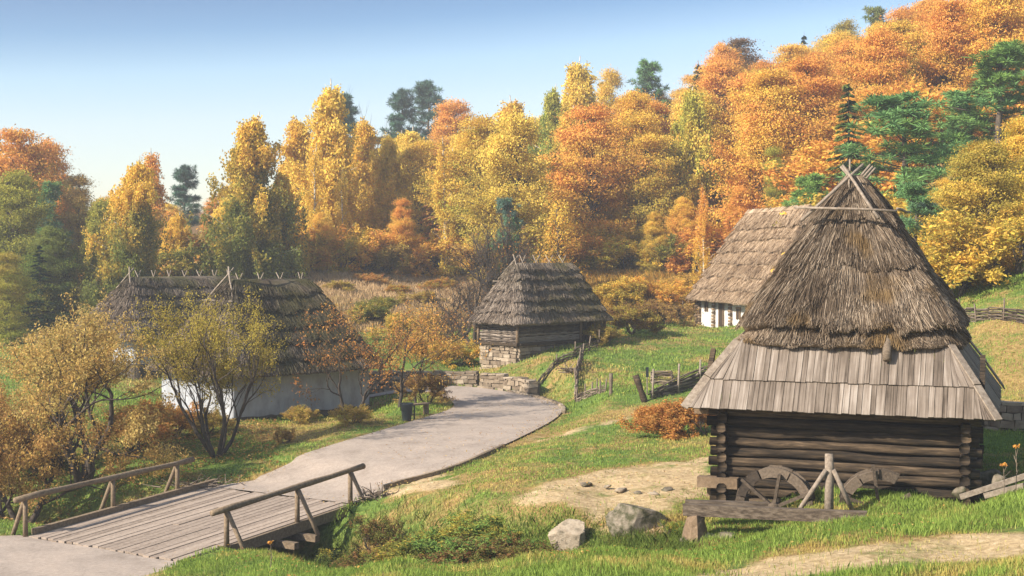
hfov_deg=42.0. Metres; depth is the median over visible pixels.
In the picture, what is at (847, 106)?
spruce tree
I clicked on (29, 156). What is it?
beech tree
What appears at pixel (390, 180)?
birch tree
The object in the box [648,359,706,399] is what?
brushwood fence
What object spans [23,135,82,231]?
beech tree
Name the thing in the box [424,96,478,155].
beech tree
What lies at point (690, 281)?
shrub
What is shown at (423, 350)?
fruit tree
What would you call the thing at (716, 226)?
shrub
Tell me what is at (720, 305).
door
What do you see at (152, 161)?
birch tree
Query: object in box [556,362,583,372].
brush heap
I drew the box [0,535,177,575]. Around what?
road landing
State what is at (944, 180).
beech tree
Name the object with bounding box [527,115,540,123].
beech tree
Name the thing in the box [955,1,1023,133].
beech tree
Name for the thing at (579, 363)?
wattle fence
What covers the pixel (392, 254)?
shrub
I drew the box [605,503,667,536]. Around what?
boulder
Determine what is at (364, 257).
shrub
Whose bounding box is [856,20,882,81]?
beech tree
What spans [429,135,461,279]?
thin tree
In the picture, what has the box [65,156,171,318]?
birch tree
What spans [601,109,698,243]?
beech tree
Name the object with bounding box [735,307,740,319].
window
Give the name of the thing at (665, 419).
shrub
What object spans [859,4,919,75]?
beech tree
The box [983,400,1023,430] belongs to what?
stone wall
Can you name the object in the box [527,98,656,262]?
beech tree
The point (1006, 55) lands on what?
pine tree
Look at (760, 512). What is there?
timber beam
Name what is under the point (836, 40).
beech tree
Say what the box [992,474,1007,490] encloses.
rubble stone
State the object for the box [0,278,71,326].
shrub
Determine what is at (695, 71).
spruce tree
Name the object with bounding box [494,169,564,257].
birch tree
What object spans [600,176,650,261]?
birch tree
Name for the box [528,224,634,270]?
shrub
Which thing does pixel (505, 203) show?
pine tree
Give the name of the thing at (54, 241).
beech tree
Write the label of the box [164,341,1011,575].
scattered leaves
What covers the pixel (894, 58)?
beech tree
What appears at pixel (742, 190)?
beech tree
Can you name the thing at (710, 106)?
beech tree
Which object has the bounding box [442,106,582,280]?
beech tree
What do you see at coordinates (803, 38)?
spruce tree
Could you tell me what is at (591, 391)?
wattle fence
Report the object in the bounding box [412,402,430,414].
bench
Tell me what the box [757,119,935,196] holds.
shrub
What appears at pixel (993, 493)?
fence rail
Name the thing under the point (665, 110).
beech tree
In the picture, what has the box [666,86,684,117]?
beech tree
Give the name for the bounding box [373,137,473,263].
beech tree
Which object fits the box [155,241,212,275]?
shrub
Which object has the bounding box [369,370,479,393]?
stone wall
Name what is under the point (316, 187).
thin tree
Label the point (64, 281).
spruce tree
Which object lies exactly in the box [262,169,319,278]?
birch tree
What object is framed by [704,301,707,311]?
window
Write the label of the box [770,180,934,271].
shrub
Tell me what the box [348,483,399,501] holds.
brush heap
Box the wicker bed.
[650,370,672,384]
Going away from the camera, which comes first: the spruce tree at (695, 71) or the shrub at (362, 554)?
the shrub at (362, 554)
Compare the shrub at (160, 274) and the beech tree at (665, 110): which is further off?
the beech tree at (665, 110)
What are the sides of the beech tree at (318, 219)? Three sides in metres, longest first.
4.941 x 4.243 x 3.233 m
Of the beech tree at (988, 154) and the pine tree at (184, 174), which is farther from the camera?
the pine tree at (184, 174)
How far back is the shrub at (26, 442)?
46.91 m
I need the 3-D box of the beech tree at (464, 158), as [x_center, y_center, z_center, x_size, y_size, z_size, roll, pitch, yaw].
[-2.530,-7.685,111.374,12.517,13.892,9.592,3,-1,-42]
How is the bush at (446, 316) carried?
on the ground at (664, 474)
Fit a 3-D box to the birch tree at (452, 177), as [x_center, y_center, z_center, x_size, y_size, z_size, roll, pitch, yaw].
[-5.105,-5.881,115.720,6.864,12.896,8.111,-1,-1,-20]
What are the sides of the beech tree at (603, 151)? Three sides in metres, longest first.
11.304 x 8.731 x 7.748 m
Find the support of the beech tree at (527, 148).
on the ground at (664, 474)
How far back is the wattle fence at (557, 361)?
65.47 m
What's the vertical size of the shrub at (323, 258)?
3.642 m
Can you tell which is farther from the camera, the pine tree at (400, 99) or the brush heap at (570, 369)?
the pine tree at (400, 99)
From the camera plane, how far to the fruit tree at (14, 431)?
43.99 m
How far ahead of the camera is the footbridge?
38.71 m
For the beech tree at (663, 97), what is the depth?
166.14 m
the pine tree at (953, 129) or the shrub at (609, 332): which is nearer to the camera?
the shrub at (609, 332)
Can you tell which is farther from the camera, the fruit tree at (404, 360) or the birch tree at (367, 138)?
the birch tree at (367, 138)
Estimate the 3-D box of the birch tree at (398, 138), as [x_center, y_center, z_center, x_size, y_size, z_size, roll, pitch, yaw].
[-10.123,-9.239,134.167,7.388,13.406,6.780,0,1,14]
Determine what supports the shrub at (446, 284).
on the ground at (664, 474)
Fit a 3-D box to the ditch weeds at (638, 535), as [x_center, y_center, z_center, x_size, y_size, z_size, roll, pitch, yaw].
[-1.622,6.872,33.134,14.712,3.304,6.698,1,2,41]
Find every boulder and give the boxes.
[548,519,585,550]
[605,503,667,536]
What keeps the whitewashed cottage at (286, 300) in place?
on the ground at (664, 474)
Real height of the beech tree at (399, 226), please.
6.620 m
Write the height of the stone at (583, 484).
0.140 m
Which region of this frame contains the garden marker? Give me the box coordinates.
[646,367,648,394]
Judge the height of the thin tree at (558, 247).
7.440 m
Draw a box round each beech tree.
[0,124,70,259]
[0,164,76,320]
[0,249,43,345]
[13,223,89,330]
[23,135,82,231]
[50,196,82,255]
[54,172,99,275]
[62,179,91,229]
[94,196,109,203]
[162,202,191,230]
[198,196,220,234]
[306,210,344,270]
[373,133,395,184]
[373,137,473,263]
[384,197,423,274]
[410,111,536,273]
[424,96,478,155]
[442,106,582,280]
[449,135,465,154]
[512,129,549,174]
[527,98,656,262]
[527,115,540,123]
[547,119,595,173]
[594,64,624,121]
[594,137,620,199]
[596,88,656,152]
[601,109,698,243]
[606,88,667,224]
[635,97,673,214]
[635,210,667,274]
[646,85,737,223]
[653,91,674,121]
[663,196,698,240]
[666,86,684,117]
[670,64,834,222]
[672,73,699,120]
[674,42,749,114]
[681,56,752,178]
[684,64,732,113]
[708,68,772,205]
[709,113,734,218]
[711,130,766,210]
[714,66,776,134]
[719,184,754,242]
[724,36,768,71]
[734,52,862,203]
[744,58,780,114]
[761,145,793,208]
[768,42,815,78]
[777,56,853,155]
[782,43,819,55]
[802,47,859,101]
[808,36,830,51]
[812,31,868,87]
[814,29,860,52]
[818,36,870,120]
[826,18,862,41]
[829,25,931,142]
[836,18,943,126]
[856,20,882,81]
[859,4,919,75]
[900,0,941,59]
[903,0,940,60]
[909,137,1023,280]
[910,0,989,153]
[920,1,981,88]
[930,177,955,239]
[931,0,1023,139]
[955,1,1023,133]
[963,115,1023,244]
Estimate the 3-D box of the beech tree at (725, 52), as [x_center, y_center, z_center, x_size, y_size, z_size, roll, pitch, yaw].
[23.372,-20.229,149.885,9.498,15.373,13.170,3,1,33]
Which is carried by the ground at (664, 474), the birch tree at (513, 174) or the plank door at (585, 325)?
the birch tree at (513, 174)
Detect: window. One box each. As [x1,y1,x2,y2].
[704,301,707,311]
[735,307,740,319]
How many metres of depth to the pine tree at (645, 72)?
163.79 m
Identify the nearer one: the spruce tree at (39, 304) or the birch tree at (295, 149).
the spruce tree at (39, 304)
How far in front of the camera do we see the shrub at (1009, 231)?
58.37 m
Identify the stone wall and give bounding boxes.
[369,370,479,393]
[479,372,539,395]
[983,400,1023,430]
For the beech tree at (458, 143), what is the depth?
126.48 m
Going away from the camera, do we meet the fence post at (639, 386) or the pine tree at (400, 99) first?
the fence post at (639, 386)
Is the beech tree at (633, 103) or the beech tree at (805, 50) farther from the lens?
the beech tree at (805, 50)
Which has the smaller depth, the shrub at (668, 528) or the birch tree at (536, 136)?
the shrub at (668, 528)
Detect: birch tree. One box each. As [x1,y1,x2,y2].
[0,204,25,277]
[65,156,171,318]
[78,197,117,279]
[142,152,169,254]
[156,213,192,273]
[184,112,308,278]
[199,198,231,238]
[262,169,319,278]
[265,115,312,204]
[282,79,371,235]
[343,116,378,229]
[347,131,421,236]
[393,131,405,166]
[396,127,431,226]
[415,149,485,270]
[423,126,505,241]
[448,131,461,148]
[489,153,521,188]
[490,95,536,160]
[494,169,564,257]
[527,86,568,172]
[528,119,540,151]
[533,105,582,216]
[554,144,610,232]
[560,56,602,160]
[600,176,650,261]
[649,85,722,233]
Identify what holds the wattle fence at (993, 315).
on the ground at (664, 474)
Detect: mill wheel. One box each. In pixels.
[735,465,814,506]
[838,465,910,503]
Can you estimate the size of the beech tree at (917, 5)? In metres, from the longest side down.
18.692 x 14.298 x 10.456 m
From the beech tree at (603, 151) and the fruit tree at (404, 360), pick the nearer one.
the fruit tree at (404, 360)
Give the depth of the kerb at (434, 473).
42.73 m
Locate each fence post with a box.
[609,373,612,394]
[633,374,647,402]
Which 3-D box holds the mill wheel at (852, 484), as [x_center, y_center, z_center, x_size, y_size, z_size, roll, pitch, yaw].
[8.405,4.865,30.996,1.649,1.594,0.800,0,1,12]
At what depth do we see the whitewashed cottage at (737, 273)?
81.46 m
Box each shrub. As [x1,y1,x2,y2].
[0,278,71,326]
[1,428,66,478]
[58,270,115,303]
[87,396,182,459]
[111,259,176,276]
[132,398,205,440]
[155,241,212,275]
[164,225,222,275]
[188,407,235,437]
[271,427,296,446]
[280,404,320,424]
[286,225,342,269]
[293,230,327,259]
[308,226,388,275]
[312,547,374,562]
[313,547,367,566]
[322,280,355,291]
[328,403,374,427]
[329,549,396,567]
[330,223,417,273]
[345,514,416,549]
[347,298,398,323]
[350,272,392,284]
[356,538,394,563]
[361,236,423,272]
[366,312,446,338]
[367,296,403,305]
[372,536,433,561]
[380,230,468,277]
[385,283,412,293]
[391,289,448,305]
[391,372,458,404]
[391,525,491,565]
[406,327,463,356]
[410,508,505,552]
[412,233,483,275]
[412,531,544,566]
[417,277,459,289]
[425,339,480,368]
[447,235,496,275]
[463,540,564,563]
[482,524,522,544]
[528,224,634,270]
[570,226,638,270]
[576,234,663,270]
[582,324,627,345]
[592,276,647,307]
[605,300,668,334]
[615,397,701,439]
[625,274,694,308]
[629,232,711,271]
[643,297,705,327]
[656,272,698,302]
[657,519,684,536]
[664,228,720,274]
[666,214,733,256]
[674,402,716,437]
[705,204,767,256]
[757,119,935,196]
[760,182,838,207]
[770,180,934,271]
[832,76,1023,167]
[882,189,987,240]
[915,231,1018,298]
[919,205,1023,288]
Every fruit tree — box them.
[0,286,192,486]
[0,375,78,474]
[0,379,147,523]
[127,284,291,457]
[292,299,437,419]
[317,296,493,407]
[388,293,467,402]
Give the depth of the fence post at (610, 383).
56.56 m
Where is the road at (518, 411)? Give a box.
[215,386,561,502]
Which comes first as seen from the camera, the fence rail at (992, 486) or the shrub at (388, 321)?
the fence rail at (992, 486)
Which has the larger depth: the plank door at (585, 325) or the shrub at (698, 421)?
the plank door at (585, 325)
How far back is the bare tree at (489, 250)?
82.97 m
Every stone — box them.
[580,482,592,486]
[614,488,626,492]
[647,491,659,494]
[661,486,672,491]
[716,531,734,538]
[951,486,966,500]
[980,469,1001,485]
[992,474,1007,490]
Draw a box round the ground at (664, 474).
[0,138,1023,575]
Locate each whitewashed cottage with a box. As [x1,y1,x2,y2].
[72,267,239,379]
[145,266,383,420]
[685,204,812,327]
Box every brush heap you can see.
[143,473,244,490]
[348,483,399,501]
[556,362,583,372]
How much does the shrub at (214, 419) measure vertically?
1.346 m
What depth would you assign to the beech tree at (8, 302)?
85.73 m
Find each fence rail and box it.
[959,473,1023,499]
[983,483,1023,498]
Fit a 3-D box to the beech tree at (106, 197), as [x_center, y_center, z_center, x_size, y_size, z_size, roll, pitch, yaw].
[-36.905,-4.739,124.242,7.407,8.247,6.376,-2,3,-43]
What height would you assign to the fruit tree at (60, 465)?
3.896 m
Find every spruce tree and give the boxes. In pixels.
[19,245,59,333]
[46,242,78,320]
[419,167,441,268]
[664,101,670,124]
[691,60,704,91]
[801,35,806,48]
[824,84,872,182]
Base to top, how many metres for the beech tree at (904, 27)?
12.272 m
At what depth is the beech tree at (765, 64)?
143.47 m
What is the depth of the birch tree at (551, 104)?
134.18 m
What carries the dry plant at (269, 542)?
on the ground at (664, 474)
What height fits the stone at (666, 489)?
0.162 m
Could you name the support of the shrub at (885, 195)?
on the ground at (664, 474)
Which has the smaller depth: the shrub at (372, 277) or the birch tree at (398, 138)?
the shrub at (372, 277)
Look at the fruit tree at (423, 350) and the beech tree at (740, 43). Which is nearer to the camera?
the fruit tree at (423, 350)
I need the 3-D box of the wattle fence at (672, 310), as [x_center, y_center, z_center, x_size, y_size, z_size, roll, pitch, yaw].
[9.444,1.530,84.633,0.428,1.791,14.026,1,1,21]
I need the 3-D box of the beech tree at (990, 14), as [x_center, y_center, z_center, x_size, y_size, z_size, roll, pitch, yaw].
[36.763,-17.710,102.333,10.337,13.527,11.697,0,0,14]
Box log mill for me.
[681,159,1004,504]
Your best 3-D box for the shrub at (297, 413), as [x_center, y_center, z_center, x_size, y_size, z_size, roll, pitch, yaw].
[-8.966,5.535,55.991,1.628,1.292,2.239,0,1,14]
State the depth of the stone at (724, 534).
29.78 m
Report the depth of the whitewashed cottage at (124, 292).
70.60 m
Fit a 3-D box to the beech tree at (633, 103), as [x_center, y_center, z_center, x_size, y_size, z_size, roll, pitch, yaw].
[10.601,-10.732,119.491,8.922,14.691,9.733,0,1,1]
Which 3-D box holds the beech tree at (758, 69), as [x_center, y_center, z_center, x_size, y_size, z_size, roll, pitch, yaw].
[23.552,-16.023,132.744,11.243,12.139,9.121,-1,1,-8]
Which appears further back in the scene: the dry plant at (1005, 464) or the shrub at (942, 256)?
the shrub at (942, 256)
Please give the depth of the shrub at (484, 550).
31.29 m
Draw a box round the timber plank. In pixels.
[685,499,767,506]
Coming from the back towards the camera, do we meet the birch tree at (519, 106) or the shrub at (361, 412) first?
the birch tree at (519, 106)
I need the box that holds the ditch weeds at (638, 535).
[289,496,700,569]
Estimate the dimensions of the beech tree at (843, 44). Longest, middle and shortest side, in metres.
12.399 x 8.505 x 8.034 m
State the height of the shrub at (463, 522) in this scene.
1.071 m
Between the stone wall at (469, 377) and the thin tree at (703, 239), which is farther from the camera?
the thin tree at (703, 239)
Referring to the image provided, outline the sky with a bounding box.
[0,0,946,212]
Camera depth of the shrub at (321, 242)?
102.28 m
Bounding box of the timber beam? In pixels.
[683,503,866,521]
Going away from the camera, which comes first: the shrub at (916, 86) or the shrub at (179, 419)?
the shrub at (179, 419)
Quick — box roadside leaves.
[239,395,574,503]
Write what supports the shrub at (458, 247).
on the ground at (664, 474)
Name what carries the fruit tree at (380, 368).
on the ground at (664, 474)
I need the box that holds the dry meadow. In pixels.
[281,261,493,333]
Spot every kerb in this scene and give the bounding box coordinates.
[383,444,505,489]
[466,385,564,413]
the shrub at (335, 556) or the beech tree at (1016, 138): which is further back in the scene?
the beech tree at (1016, 138)
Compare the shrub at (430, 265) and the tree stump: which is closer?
the tree stump
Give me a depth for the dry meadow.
94.11 m
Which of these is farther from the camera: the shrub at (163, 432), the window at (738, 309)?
the window at (738, 309)
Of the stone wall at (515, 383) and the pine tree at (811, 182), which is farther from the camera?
the pine tree at (811, 182)
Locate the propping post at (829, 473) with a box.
[798,453,854,509]
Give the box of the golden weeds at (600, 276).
[575,258,707,322]
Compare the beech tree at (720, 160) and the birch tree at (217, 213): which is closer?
the birch tree at (217, 213)
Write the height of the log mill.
8.906 m
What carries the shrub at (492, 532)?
on the ground at (664, 474)
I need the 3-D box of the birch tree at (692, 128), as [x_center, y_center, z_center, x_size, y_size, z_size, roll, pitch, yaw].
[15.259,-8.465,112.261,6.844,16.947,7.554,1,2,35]
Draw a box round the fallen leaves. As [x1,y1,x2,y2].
[2,404,278,524]
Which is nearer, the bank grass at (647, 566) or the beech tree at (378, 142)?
the bank grass at (647, 566)
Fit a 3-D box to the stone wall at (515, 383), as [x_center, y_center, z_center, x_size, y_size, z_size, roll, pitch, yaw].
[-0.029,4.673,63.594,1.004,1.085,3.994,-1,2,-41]
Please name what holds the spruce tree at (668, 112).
on the ground at (664, 474)
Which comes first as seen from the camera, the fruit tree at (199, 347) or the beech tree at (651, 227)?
the fruit tree at (199, 347)
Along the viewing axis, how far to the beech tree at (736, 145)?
111.08 m
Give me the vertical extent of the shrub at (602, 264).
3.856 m
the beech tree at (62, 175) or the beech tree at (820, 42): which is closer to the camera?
the beech tree at (62, 175)
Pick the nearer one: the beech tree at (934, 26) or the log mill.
the log mill
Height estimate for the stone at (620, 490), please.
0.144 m
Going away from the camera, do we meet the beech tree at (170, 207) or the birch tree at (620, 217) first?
the birch tree at (620, 217)
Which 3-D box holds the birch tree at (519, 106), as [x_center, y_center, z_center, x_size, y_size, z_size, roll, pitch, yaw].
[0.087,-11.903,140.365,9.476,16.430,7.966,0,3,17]
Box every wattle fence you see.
[535,326,612,384]
[574,343,583,401]
[576,378,606,401]
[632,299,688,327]
[958,298,1023,323]
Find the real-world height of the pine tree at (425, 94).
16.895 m
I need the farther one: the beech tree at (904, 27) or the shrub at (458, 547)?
the beech tree at (904, 27)
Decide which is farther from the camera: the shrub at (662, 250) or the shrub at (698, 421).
the shrub at (662, 250)
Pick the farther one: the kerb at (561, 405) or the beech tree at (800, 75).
the beech tree at (800, 75)
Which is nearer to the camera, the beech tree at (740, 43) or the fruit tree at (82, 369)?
the fruit tree at (82, 369)
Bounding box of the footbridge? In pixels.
[10,457,365,561]
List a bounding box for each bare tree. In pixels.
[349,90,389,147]
[408,247,501,347]
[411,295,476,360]
[446,199,545,290]
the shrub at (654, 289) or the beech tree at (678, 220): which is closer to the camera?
the shrub at (654, 289)
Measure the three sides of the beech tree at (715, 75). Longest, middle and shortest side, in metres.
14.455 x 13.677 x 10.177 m
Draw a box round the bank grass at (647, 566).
[133,475,1023,575]
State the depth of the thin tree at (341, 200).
106.86 m
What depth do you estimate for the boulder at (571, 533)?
31.94 m
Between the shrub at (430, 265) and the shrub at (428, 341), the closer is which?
the shrub at (428, 341)
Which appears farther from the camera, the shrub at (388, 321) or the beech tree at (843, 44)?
the beech tree at (843, 44)
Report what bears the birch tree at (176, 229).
on the ground at (664, 474)
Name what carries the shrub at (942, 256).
on the ground at (664, 474)
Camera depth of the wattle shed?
68.78 m
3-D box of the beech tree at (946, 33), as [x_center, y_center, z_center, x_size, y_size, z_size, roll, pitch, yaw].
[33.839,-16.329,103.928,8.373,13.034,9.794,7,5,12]
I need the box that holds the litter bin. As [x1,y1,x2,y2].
[400,402,414,420]
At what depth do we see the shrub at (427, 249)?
107.26 m
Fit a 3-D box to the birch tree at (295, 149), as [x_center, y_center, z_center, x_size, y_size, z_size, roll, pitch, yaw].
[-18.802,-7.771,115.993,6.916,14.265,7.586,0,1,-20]
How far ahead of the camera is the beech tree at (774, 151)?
99.44 m
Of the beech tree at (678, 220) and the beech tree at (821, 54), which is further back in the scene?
the beech tree at (821, 54)
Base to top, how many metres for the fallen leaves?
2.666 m
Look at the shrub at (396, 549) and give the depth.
33.71 m
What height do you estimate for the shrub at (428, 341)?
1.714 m
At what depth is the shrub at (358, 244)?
103.00 m
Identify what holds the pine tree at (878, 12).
on the ground at (664, 474)
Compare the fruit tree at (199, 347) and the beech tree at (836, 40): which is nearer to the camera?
the fruit tree at (199, 347)
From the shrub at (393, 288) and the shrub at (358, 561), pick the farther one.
the shrub at (393, 288)
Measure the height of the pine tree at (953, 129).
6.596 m
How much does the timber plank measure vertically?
0.145 m
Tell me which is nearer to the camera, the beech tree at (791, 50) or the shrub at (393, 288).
the shrub at (393, 288)
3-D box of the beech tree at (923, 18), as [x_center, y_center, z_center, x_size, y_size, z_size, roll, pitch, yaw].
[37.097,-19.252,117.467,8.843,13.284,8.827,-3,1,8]
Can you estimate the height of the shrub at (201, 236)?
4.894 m
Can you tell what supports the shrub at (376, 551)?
on the ground at (664, 474)
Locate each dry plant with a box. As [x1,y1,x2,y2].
[267,540,273,566]
[1000,462,1007,494]
[1013,444,1019,491]
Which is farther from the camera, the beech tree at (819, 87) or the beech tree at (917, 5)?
the beech tree at (917, 5)
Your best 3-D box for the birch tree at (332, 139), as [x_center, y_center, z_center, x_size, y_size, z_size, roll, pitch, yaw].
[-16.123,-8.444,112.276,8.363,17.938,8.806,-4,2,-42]
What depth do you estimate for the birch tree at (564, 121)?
127.21 m
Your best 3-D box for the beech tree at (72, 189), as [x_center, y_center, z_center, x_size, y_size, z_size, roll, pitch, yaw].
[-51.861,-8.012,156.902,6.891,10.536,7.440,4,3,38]
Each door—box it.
[582,321,591,338]
[718,303,724,327]
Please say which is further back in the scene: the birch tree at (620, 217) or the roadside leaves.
the birch tree at (620, 217)
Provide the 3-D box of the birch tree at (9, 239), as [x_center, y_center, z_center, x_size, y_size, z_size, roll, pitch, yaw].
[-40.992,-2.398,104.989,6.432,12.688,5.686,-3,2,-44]
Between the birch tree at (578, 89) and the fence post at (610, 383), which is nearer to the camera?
the fence post at (610, 383)
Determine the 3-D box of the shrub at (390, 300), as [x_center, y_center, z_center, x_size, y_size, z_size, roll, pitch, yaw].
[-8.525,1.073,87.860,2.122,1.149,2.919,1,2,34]
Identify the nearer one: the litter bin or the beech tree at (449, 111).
the litter bin
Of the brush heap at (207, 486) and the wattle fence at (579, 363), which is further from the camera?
the wattle fence at (579, 363)
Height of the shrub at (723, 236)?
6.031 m
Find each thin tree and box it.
[155,209,186,251]
[300,143,332,236]
[332,169,359,265]
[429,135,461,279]
[533,196,593,283]
[691,185,714,278]
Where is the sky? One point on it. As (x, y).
(114, 82)
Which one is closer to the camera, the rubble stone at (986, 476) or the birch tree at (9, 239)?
the rubble stone at (986, 476)
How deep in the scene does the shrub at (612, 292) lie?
84.89 m
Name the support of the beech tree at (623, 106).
on the ground at (664, 474)
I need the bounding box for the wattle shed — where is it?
[467,254,612,368]
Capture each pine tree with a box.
[23,179,74,289]
[164,164,203,227]
[340,91,376,148]
[378,87,419,141]
[404,79,447,144]
[486,196,533,271]
[626,58,670,116]
[780,172,830,207]
[833,89,984,211]
[860,5,890,30]
[892,180,947,248]
[922,37,1023,167]
[925,90,989,172]
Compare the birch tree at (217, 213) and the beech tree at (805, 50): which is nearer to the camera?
the birch tree at (217, 213)
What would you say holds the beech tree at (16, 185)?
on the ground at (664, 474)
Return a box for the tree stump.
[682,515,706,543]
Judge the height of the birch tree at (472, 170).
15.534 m
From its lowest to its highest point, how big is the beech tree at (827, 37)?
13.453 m
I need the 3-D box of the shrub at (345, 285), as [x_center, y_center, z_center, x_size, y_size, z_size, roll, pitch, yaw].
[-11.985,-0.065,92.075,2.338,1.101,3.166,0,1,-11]
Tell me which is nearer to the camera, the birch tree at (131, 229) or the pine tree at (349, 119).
the birch tree at (131, 229)
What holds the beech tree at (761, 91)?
on the ground at (664, 474)
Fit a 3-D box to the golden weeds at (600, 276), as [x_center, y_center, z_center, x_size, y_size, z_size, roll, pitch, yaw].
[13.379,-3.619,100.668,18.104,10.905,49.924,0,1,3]
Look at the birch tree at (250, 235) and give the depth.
96.07 m
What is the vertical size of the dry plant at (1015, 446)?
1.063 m
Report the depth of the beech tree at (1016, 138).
65.41 m
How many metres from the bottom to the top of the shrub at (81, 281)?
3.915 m
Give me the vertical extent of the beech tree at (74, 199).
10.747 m
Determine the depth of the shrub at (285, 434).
49.51 m
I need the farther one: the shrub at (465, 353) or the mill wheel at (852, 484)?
the shrub at (465, 353)
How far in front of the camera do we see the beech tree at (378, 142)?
151.88 m
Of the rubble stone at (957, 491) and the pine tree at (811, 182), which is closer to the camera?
the rubble stone at (957, 491)
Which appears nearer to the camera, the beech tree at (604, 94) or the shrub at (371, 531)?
the shrub at (371, 531)
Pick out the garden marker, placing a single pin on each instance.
(647, 372)
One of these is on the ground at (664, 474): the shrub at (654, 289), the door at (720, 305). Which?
the shrub at (654, 289)
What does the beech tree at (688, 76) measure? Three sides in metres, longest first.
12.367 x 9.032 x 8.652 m
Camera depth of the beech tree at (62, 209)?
113.56 m
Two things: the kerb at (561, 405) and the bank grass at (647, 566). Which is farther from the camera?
the kerb at (561, 405)
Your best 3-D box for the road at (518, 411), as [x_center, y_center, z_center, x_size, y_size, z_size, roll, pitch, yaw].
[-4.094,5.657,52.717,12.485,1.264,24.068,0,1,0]
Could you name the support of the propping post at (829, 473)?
on the ground at (664, 474)
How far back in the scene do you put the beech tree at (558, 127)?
131.19 m
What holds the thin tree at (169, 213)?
on the ground at (664, 474)
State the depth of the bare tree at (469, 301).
76.66 m
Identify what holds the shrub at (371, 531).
on the ground at (664, 474)
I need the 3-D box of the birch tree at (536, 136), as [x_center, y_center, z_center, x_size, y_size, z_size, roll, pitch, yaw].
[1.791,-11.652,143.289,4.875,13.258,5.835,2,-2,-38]
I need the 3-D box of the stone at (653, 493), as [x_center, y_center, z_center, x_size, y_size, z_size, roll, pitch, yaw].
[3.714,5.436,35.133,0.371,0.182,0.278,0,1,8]
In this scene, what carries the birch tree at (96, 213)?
on the ground at (664, 474)
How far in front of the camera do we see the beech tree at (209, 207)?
123.58 m
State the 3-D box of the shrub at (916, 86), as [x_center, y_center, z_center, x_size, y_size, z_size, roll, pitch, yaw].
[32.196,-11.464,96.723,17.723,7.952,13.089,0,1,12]
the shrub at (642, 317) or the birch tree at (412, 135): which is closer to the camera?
the shrub at (642, 317)
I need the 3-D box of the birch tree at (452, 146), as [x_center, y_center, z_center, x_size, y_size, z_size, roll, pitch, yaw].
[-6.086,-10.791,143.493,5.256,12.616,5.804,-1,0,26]
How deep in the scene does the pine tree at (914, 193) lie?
65.45 m
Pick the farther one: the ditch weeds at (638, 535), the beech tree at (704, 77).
the beech tree at (704, 77)
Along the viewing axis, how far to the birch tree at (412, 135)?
127.15 m
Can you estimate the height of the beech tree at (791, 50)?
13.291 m
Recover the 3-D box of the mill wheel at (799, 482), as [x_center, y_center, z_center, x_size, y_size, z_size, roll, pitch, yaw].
[6.239,4.955,31.569,1.920,1.507,0.800,1,1,20]
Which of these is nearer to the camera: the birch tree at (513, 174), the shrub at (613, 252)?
the shrub at (613, 252)
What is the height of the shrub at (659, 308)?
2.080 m
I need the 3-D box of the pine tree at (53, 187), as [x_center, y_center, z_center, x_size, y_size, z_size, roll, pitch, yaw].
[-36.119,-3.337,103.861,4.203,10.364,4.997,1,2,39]
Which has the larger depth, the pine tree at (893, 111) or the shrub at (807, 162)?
the shrub at (807, 162)
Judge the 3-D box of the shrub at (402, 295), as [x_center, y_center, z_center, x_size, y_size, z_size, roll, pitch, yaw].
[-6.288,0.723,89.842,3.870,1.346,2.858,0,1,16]
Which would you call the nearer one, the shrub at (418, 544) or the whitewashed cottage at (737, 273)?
the shrub at (418, 544)
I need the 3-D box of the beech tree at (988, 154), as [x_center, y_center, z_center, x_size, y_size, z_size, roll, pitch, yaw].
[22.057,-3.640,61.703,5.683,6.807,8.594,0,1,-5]
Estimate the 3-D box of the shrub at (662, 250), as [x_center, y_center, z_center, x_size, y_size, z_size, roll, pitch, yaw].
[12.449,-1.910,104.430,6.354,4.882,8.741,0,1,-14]
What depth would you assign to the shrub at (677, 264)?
102.23 m
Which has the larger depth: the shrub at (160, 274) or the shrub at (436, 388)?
the shrub at (160, 274)

